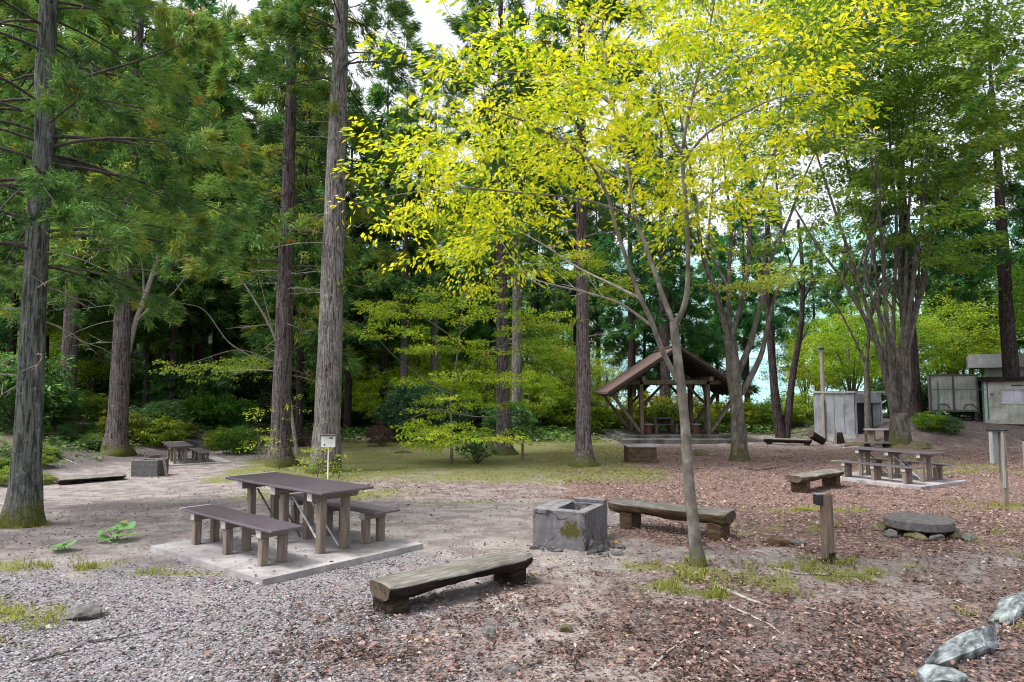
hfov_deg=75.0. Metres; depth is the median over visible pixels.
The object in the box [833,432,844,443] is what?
stump
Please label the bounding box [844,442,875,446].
rock
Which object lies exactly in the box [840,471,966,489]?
concrete pad
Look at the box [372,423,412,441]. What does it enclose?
shrub
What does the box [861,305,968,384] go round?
broadleaf tree
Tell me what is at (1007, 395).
window
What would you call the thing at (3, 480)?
shrub
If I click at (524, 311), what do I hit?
broadleaf tree
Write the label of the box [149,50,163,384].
cedar tree
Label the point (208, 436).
shrub
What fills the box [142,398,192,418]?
shrub
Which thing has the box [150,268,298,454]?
leaning maple
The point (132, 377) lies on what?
shrub
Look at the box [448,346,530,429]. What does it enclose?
broadleaf tree
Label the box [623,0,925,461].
forked tree
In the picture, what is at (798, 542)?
rock
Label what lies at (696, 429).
stool
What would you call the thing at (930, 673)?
rock
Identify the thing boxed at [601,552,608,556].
rock
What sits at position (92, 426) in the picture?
shrub
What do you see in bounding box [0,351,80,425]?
shrub
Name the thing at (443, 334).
cedar tree
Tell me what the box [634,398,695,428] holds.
shrub
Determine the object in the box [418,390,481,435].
shrub
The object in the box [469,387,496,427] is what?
shrub
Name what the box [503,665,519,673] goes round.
rock
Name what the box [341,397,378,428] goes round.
shrub
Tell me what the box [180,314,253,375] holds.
broadleaf tree
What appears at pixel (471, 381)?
broadleaf tree
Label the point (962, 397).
door panel
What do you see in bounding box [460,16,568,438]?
cedar tree
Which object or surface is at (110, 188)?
cedar tree
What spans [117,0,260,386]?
cedar tree
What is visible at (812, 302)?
cedar tree
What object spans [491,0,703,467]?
cedar tree
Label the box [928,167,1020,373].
cedar tree
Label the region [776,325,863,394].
broadleaf tree
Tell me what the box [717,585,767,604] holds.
stick
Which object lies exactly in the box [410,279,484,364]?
broadleaf tree
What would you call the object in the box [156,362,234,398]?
shrub
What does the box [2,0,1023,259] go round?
sky
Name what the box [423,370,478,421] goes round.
broadleaf tree
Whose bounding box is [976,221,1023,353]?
broadleaf tree
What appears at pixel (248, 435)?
shrub
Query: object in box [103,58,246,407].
cedar tree
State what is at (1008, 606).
rock
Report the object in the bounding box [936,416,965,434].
shrub
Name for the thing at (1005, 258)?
cedar tree
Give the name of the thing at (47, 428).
shrub
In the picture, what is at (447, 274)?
cedar tree
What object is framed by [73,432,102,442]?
shrub
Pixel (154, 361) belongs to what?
broadleaf tree
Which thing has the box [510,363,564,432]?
broadleaf tree
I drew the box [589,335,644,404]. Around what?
broadleaf tree
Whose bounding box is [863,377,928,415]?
shrub
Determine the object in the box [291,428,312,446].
shrub
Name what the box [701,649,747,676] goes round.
stick
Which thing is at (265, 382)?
shrub
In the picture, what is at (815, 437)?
fallen log
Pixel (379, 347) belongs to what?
broadleaf tree
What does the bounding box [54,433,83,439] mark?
shrub
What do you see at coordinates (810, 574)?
stick
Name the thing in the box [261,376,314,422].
shrub
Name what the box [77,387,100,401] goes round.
shrub
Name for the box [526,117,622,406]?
cedar tree
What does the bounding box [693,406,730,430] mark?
shrub
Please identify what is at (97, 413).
shrub
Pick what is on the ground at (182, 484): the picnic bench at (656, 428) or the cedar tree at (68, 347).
the cedar tree at (68, 347)
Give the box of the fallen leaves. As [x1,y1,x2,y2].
[0,438,1023,681]
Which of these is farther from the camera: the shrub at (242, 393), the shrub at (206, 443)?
the shrub at (242, 393)
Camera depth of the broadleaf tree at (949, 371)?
44.61 m
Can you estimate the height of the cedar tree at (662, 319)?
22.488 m
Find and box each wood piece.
[394,450,411,452]
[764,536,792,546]
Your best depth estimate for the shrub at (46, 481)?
17.36 m
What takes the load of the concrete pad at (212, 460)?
on the ground at (182, 484)
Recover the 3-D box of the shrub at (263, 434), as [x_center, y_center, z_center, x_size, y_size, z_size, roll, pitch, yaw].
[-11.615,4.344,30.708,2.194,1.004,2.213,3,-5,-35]
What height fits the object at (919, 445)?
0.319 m
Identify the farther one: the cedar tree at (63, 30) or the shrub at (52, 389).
the cedar tree at (63, 30)
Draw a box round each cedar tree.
[0,0,107,364]
[0,0,174,420]
[0,0,284,528]
[0,1,126,211]
[0,17,107,350]
[0,36,147,368]
[0,154,93,362]
[17,0,242,456]
[59,4,126,361]
[60,91,178,382]
[78,157,203,402]
[86,53,144,391]
[101,54,240,399]
[103,8,160,168]
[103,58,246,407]
[109,1,275,389]
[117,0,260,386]
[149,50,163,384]
[153,0,411,467]
[154,28,257,362]
[192,318,250,366]
[209,61,365,446]
[209,107,309,357]
[211,0,273,366]
[213,126,298,363]
[224,0,358,394]
[225,0,467,473]
[242,53,360,425]
[293,89,424,434]
[311,207,416,429]
[343,63,443,426]
[349,83,459,425]
[379,43,482,426]
[388,204,458,381]
[405,0,589,455]
[423,175,495,360]
[448,141,547,387]
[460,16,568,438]
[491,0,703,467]
[495,126,602,422]
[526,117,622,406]
[554,179,641,405]
[587,116,681,417]
[597,77,724,425]
[608,247,686,405]
[645,209,724,379]
[686,222,760,404]
[703,155,790,406]
[732,184,806,382]
[783,232,850,388]
[817,66,985,417]
[825,245,879,389]
[914,157,999,413]
[916,19,1023,376]
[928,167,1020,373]
[987,127,1023,346]
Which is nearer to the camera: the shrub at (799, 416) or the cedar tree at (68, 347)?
the cedar tree at (68, 347)
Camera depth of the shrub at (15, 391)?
26.14 m
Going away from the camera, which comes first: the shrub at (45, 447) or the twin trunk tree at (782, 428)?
the shrub at (45, 447)
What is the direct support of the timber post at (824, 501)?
on the ground at (182, 484)
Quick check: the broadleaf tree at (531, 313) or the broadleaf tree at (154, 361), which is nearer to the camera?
the broadleaf tree at (154, 361)
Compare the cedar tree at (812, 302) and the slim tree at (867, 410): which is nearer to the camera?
the slim tree at (867, 410)
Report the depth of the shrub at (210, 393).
39.04 m
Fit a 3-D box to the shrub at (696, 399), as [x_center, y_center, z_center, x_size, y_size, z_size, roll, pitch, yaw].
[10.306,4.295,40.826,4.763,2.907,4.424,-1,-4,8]
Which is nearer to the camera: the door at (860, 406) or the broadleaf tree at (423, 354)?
the door at (860, 406)
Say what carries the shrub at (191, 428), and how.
on the ground at (182, 484)
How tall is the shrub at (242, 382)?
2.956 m
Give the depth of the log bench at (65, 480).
17.56 m
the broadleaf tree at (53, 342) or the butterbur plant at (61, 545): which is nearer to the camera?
the butterbur plant at (61, 545)
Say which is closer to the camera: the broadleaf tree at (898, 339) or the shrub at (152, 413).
the shrub at (152, 413)
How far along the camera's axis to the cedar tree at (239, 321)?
50.21 m
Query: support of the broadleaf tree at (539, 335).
on the ground at (182, 484)
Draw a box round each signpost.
[320,434,336,478]
[519,440,523,459]
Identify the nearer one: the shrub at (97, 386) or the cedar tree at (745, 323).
the shrub at (97, 386)
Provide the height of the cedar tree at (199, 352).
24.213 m
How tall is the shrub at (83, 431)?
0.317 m
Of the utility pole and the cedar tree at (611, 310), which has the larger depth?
the cedar tree at (611, 310)
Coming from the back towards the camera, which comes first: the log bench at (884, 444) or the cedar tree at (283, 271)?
the log bench at (884, 444)
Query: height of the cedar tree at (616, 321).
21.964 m
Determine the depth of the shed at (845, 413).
32.20 m
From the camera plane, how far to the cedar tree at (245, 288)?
47.84 m
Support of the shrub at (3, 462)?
on the ground at (182, 484)
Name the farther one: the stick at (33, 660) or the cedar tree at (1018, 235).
the cedar tree at (1018, 235)
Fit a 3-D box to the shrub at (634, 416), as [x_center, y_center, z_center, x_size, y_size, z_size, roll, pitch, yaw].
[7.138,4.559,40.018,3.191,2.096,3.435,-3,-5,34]
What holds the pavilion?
on the ground at (182, 484)
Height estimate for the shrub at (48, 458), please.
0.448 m
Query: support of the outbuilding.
on the ground at (182, 484)
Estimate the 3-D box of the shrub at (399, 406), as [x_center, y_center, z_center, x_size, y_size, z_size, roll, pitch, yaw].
[-4.708,3.525,32.730,4.056,3.138,4.781,3,-5,-35]
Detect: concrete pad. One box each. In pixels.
[135,456,230,466]
[150,521,422,585]
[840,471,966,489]
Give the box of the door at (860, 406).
[857,403,872,433]
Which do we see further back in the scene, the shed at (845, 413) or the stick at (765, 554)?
the shed at (845, 413)
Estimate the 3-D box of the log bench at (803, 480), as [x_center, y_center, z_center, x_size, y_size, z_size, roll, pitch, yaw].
[7.390,3.442,16.229,2.156,0.509,0.525,4,-6,-39]
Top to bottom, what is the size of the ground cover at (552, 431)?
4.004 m
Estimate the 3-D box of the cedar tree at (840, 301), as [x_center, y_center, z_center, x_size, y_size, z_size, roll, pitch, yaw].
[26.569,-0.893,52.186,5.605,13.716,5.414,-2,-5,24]
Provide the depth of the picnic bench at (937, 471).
17.60 m
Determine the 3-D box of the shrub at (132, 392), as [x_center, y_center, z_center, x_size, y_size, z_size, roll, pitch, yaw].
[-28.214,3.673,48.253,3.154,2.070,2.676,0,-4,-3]
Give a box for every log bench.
[55,472,125,484]
[369,550,532,616]
[608,498,735,540]
[763,438,811,445]
[785,469,844,492]
[862,442,890,447]
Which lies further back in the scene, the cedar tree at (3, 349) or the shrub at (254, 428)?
the cedar tree at (3, 349)
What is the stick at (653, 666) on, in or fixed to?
on the ground at (182, 484)
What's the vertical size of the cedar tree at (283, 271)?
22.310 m
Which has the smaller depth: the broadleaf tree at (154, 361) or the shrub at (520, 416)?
the shrub at (520, 416)
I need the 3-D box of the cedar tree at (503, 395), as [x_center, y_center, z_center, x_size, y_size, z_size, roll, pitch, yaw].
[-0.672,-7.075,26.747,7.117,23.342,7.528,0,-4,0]
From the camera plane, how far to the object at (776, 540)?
8.54 m
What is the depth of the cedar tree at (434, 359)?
40.37 m
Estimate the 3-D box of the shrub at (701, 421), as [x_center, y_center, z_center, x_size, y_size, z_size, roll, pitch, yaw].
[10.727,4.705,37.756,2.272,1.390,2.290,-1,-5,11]
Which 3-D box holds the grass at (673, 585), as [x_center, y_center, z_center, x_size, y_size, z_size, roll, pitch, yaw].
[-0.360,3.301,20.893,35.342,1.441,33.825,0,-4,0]
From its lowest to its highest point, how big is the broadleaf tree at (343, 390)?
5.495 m
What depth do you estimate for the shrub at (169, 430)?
27.44 m
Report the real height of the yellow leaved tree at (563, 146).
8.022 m
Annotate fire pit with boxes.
[131,457,168,476]
[533,497,606,551]
[623,444,656,463]
[873,512,975,540]
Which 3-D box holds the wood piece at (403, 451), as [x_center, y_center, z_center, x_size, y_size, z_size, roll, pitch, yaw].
[-4.267,4.358,26.318,0.752,0.083,0.522,1,-5,-11]
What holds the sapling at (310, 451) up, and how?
on the ground at (182, 484)
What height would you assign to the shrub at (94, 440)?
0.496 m
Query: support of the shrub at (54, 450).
on the ground at (182, 484)
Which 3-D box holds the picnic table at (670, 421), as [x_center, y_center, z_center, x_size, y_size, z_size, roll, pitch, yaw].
[7.670,4.258,33.973,1.300,0.755,0.750,0,-4,0]
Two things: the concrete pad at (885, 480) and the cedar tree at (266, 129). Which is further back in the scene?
the cedar tree at (266, 129)
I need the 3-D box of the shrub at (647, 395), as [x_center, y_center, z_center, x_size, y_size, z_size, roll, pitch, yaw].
[8.338,4.260,40.303,4.706,2.872,4.371,0,-4,4]
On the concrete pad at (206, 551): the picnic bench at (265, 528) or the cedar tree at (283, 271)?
the picnic bench at (265, 528)
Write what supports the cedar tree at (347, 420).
on the ground at (182, 484)
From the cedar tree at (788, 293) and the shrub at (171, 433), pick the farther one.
the cedar tree at (788, 293)
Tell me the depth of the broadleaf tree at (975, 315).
44.49 m
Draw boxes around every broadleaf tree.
[0,328,89,382]
[49,326,138,392]
[107,328,194,378]
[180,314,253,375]
[295,296,421,377]
[303,345,379,417]
[342,332,422,417]
[352,366,408,428]
[374,321,449,383]
[387,360,447,415]
[388,337,467,429]
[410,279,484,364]
[419,323,496,412]
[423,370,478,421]
[441,357,495,429]
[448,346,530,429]
[465,275,551,371]
[484,271,572,367]
[490,328,575,430]
[509,318,593,412]
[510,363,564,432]
[522,289,613,380]
[522,331,600,405]
[525,339,607,426]
[557,351,622,405]
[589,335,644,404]
[756,311,842,403]
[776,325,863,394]
[792,302,918,390]
[814,292,928,390]
[838,293,949,412]
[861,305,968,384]
[897,307,999,383]
[916,280,1020,374]
[922,251,1023,352]
[962,244,1023,352]
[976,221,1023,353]
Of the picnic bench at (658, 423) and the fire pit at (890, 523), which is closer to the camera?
the fire pit at (890, 523)
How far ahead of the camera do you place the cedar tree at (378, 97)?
40.10 m
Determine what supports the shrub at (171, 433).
on the ground at (182, 484)
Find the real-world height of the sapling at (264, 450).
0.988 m
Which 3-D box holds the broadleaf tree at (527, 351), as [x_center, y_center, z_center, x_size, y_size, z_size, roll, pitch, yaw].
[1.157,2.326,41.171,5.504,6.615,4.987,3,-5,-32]
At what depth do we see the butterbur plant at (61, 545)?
8.30 m
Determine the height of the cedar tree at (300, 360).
18.018 m
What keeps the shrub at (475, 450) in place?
on the ground at (182, 484)
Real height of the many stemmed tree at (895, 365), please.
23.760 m
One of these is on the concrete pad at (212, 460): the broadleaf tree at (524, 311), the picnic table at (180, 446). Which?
the picnic table at (180, 446)
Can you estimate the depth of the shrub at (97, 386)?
39.38 m
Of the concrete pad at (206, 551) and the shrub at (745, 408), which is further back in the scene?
the shrub at (745, 408)
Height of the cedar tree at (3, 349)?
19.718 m
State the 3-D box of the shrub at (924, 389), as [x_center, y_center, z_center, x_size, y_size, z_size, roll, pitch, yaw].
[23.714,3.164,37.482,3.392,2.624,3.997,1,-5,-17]
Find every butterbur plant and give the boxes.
[51,540,76,550]
[94,519,136,540]
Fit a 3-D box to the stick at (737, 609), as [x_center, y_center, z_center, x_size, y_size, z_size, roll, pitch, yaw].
[2.109,2.395,5.739,0.069,0.029,0.783,1,-5,-14]
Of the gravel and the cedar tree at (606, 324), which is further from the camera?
the cedar tree at (606, 324)
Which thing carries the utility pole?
on the ground at (182, 484)
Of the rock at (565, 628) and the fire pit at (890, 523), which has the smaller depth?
the rock at (565, 628)
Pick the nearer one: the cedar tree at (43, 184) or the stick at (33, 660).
the stick at (33, 660)
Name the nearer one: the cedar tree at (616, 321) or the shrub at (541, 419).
the shrub at (541, 419)
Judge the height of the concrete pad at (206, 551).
0.140 m
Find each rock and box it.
[61,603,101,619]
[484,626,495,638]
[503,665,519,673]
[557,624,572,632]
[589,540,603,550]
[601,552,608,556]
[612,550,622,555]
[692,449,707,455]
[791,540,806,545]
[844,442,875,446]
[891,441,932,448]
[916,664,967,681]
[925,625,1000,666]
[988,592,1023,627]
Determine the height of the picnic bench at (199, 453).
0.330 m
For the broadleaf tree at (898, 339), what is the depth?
47.35 m
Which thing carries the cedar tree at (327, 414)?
on the ground at (182, 484)
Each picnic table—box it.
[162,441,193,463]
[224,471,373,553]
[648,417,676,431]
[843,446,944,481]
[863,429,888,444]
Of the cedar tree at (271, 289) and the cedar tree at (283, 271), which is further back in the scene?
the cedar tree at (271, 289)
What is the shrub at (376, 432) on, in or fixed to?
on the ground at (182, 484)
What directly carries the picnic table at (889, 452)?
on the concrete pad at (885, 480)
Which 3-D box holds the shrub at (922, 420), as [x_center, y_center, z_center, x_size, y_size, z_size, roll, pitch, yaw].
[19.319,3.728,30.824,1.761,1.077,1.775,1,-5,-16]
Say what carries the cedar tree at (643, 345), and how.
on the ground at (182, 484)
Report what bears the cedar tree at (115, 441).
on the ground at (182, 484)
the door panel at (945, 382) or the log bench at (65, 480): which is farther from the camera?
the door panel at (945, 382)
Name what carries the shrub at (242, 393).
on the ground at (182, 484)
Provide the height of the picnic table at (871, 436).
0.695 m
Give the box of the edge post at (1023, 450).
[1021,439,1023,466]
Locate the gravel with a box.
[0,504,1023,681]
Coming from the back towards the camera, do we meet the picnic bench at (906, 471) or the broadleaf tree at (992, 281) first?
the broadleaf tree at (992, 281)
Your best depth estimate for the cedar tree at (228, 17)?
49.68 m
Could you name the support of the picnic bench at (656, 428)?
on the pavilion
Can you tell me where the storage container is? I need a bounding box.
[927,374,979,420]
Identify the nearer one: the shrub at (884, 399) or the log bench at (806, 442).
the log bench at (806, 442)
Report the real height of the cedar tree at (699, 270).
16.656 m
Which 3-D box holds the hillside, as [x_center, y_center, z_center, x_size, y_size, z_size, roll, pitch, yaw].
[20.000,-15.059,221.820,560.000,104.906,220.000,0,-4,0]
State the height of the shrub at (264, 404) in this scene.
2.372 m
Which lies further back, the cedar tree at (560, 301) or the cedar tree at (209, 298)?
the cedar tree at (560, 301)
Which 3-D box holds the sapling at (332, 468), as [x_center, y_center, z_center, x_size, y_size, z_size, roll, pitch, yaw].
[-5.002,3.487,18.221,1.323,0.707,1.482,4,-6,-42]
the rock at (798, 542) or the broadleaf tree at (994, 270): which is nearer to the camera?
the rock at (798, 542)
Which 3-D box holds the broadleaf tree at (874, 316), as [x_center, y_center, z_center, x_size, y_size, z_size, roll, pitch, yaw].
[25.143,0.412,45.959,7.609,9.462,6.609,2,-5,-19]
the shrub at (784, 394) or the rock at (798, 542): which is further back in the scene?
the shrub at (784, 394)
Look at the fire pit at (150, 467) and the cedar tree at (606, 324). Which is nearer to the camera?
the fire pit at (150, 467)
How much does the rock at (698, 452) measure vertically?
0.241 m
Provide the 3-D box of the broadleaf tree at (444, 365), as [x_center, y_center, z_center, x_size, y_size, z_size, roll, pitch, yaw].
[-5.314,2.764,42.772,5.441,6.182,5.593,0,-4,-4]
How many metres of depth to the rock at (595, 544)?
8.17 m
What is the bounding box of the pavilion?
[594,344,752,443]
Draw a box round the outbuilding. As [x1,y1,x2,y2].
[966,353,1023,376]
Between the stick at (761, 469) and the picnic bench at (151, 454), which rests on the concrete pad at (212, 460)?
the picnic bench at (151, 454)
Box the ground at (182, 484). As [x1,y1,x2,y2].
[0,336,1023,681]
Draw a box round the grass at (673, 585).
[0,423,1023,647]
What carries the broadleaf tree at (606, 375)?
on the ground at (182, 484)
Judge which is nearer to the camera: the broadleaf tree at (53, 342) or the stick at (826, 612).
the stick at (826, 612)
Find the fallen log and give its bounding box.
[807,430,825,443]
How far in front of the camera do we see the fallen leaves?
5.95 m
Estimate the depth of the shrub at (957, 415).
38.20 m
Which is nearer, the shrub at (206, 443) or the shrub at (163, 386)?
the shrub at (206, 443)
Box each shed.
[810,391,884,440]
[977,377,1023,423]
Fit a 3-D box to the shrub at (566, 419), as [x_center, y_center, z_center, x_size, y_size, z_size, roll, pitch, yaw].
[3.934,4.122,39.079,4.414,2.900,4.752,-2,-5,29]
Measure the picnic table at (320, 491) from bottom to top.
0.754 m
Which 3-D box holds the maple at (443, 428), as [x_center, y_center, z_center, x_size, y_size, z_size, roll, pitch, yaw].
[-0.732,-0.049,22.409,10.795,8.377,4.263,0,-4,0]
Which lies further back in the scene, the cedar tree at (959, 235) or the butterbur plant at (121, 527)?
the cedar tree at (959, 235)
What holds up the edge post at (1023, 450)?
on the ground at (182, 484)
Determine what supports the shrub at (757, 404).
on the ground at (182, 484)
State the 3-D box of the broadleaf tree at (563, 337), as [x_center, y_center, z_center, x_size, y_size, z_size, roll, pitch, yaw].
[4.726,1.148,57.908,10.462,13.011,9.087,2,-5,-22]
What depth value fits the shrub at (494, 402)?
40.33 m
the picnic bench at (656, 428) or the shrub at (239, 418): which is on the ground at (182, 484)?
the shrub at (239, 418)
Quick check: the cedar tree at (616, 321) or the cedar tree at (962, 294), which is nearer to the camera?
the cedar tree at (962, 294)
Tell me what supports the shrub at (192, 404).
on the ground at (182, 484)
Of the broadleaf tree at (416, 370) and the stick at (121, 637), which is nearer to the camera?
the stick at (121, 637)
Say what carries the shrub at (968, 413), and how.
on the ground at (182, 484)
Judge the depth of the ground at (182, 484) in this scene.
7.63 m
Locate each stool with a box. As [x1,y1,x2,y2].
[644,423,652,432]
[691,423,700,432]
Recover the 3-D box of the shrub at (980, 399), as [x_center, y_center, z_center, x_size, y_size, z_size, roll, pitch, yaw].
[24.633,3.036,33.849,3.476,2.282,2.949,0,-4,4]
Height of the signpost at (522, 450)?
0.770 m
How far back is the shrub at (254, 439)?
27.08 m
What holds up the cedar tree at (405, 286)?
on the ground at (182, 484)
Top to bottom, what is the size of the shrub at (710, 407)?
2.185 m
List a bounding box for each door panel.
[931,376,952,409]
[954,376,976,409]
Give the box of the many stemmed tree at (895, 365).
[737,0,1023,447]
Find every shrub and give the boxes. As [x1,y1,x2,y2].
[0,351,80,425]
[0,370,67,410]
[0,458,10,468]
[0,465,9,486]
[42,449,54,455]
[42,455,55,466]
[43,385,84,423]
[43,425,53,433]
[43,442,50,451]
[43,446,66,454]
[43,472,56,484]
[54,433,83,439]
[72,436,103,448]
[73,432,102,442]
[77,365,109,396]
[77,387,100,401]
[78,392,107,421]
[78,428,95,434]
[82,422,101,430]
[94,409,152,438]
[101,371,143,395]
[103,379,140,397]
[129,401,193,438]
[130,413,195,446]
[131,373,182,399]
[135,357,238,405]
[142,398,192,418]
[147,420,188,441]
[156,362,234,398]
[176,390,245,428]
[183,420,199,436]
[184,378,231,395]
[194,395,259,430]
[200,426,233,449]
[203,430,232,449]
[208,426,262,454]
[227,430,263,449]
[229,370,272,400]
[230,385,269,406]
[230,425,261,435]
[236,366,295,406]
[248,391,305,424]
[253,425,270,443]
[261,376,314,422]
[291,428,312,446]
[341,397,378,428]
[351,386,398,425]
[364,420,394,446]
[370,381,457,441]
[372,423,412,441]
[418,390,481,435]
[449,431,498,463]
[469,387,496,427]
[470,388,528,426]
[479,399,539,436]
[536,402,574,425]
[541,387,615,432]
[596,405,633,431]
[606,402,650,428]
[614,389,678,428]
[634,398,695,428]
[648,388,717,425]
[677,401,726,424]
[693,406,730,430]
[693,412,720,431]
[711,395,765,430]
[744,398,772,430]
[746,404,793,430]
[764,389,813,413]
[781,390,813,423]
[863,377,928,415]
[909,410,952,430]
[921,376,960,416]
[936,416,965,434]
[940,412,978,417]
[961,374,998,417]
[978,382,982,417]
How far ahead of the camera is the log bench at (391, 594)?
6.25 m
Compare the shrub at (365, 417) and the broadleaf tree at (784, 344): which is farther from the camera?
the broadleaf tree at (784, 344)
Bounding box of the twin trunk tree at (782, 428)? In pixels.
[708,166,860,437]
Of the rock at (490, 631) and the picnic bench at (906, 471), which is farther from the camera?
the picnic bench at (906, 471)
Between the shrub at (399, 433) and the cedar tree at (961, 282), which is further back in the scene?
the cedar tree at (961, 282)
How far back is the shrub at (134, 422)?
26.23 m
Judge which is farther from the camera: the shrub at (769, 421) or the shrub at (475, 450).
the shrub at (769, 421)
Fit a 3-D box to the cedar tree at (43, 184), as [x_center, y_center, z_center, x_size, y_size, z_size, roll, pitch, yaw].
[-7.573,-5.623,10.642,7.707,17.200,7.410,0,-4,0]
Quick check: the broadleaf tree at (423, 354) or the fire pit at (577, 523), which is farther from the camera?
the broadleaf tree at (423, 354)
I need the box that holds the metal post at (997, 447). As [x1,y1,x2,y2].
[986,429,1009,506]
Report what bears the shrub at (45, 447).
on the ground at (182, 484)
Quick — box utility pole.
[818,348,826,440]
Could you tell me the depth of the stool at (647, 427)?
32.93 m
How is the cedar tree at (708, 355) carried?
on the ground at (182, 484)
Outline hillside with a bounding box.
[363,209,1023,413]
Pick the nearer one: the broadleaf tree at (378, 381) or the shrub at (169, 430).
the shrub at (169, 430)
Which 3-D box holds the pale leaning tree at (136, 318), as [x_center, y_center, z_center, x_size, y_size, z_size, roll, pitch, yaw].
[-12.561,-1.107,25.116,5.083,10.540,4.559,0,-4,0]
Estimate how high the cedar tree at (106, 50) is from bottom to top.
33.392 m
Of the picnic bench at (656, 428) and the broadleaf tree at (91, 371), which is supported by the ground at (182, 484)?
the broadleaf tree at (91, 371)
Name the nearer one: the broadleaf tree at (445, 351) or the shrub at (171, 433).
the shrub at (171, 433)
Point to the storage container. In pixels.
(958, 400)
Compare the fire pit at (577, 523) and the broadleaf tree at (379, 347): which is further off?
the broadleaf tree at (379, 347)
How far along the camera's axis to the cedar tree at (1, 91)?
37.49 m
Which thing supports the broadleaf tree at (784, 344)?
on the ground at (182, 484)
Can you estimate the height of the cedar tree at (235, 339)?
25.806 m
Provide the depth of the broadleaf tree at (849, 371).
38.67 m
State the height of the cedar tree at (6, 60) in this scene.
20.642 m
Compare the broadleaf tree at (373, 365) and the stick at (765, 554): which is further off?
the broadleaf tree at (373, 365)
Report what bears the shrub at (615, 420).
on the ground at (182, 484)
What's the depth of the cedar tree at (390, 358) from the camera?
42.48 m
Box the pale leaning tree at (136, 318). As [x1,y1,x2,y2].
[84,177,237,351]
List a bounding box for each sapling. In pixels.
[236,394,312,468]
[239,437,268,458]
[290,445,346,476]
[305,457,360,478]
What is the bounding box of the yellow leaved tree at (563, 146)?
[327,0,939,567]
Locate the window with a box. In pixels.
[1001,389,1023,403]
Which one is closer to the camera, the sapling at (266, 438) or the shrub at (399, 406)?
the sapling at (266, 438)
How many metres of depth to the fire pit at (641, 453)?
22.34 m
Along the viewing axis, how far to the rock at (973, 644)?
4.95 m
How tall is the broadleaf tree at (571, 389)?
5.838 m
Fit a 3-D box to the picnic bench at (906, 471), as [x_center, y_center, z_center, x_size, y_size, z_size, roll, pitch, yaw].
[9.520,3.424,17.476,0.404,0.423,2.204,3,-5,-31]
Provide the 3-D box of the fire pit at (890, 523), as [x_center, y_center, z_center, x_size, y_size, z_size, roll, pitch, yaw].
[5.644,2.570,9.271,1.096,0.223,0.961,0,-4,0]
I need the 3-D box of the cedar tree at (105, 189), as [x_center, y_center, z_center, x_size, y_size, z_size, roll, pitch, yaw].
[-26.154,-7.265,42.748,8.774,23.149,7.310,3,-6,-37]
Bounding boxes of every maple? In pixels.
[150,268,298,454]
[346,210,648,463]
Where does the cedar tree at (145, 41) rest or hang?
on the ground at (182, 484)
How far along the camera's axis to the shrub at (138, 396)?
39.73 m
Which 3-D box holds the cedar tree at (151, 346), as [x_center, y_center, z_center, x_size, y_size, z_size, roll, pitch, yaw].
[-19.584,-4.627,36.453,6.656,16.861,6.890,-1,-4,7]
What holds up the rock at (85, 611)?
on the ground at (182, 484)
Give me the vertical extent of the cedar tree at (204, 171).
21.657 m
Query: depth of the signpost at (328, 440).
16.91 m
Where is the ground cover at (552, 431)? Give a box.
[0,393,930,474]
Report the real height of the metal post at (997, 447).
1.505 m
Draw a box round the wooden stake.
[833,429,836,443]
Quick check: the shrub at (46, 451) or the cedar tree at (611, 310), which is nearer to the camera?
the shrub at (46, 451)
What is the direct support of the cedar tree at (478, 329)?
on the ground at (182, 484)
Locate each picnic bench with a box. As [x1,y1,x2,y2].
[143,450,160,457]
[180,504,303,566]
[190,448,210,461]
[289,492,399,543]
[644,422,667,430]
[653,424,679,432]
[832,460,922,483]
[863,457,952,479]
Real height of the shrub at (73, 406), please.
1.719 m
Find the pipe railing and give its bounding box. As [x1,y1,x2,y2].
[932,376,989,422]
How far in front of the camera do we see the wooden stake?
30.71 m
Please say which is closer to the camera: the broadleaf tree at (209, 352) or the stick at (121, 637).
the stick at (121, 637)
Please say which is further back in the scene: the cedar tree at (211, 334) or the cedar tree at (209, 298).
the cedar tree at (211, 334)
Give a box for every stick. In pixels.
[30,645,82,661]
[97,630,155,641]
[649,637,696,670]
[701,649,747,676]
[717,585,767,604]
[729,605,782,634]
[739,466,786,470]
[756,550,773,561]
[775,567,863,576]
[804,606,859,626]
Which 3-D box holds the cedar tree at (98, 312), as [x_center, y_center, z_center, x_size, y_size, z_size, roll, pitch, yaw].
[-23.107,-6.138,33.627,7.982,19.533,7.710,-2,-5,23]
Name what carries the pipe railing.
on the ground at (182, 484)
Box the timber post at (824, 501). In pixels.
[812,493,835,563]
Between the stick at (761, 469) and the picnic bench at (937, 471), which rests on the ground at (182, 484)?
the stick at (761, 469)
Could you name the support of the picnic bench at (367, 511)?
on the concrete pad at (206, 551)
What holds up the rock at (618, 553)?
on the ground at (182, 484)
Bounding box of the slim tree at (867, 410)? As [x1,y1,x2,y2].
[776,219,917,441]
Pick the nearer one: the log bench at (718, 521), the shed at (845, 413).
the log bench at (718, 521)
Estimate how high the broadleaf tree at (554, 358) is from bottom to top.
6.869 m

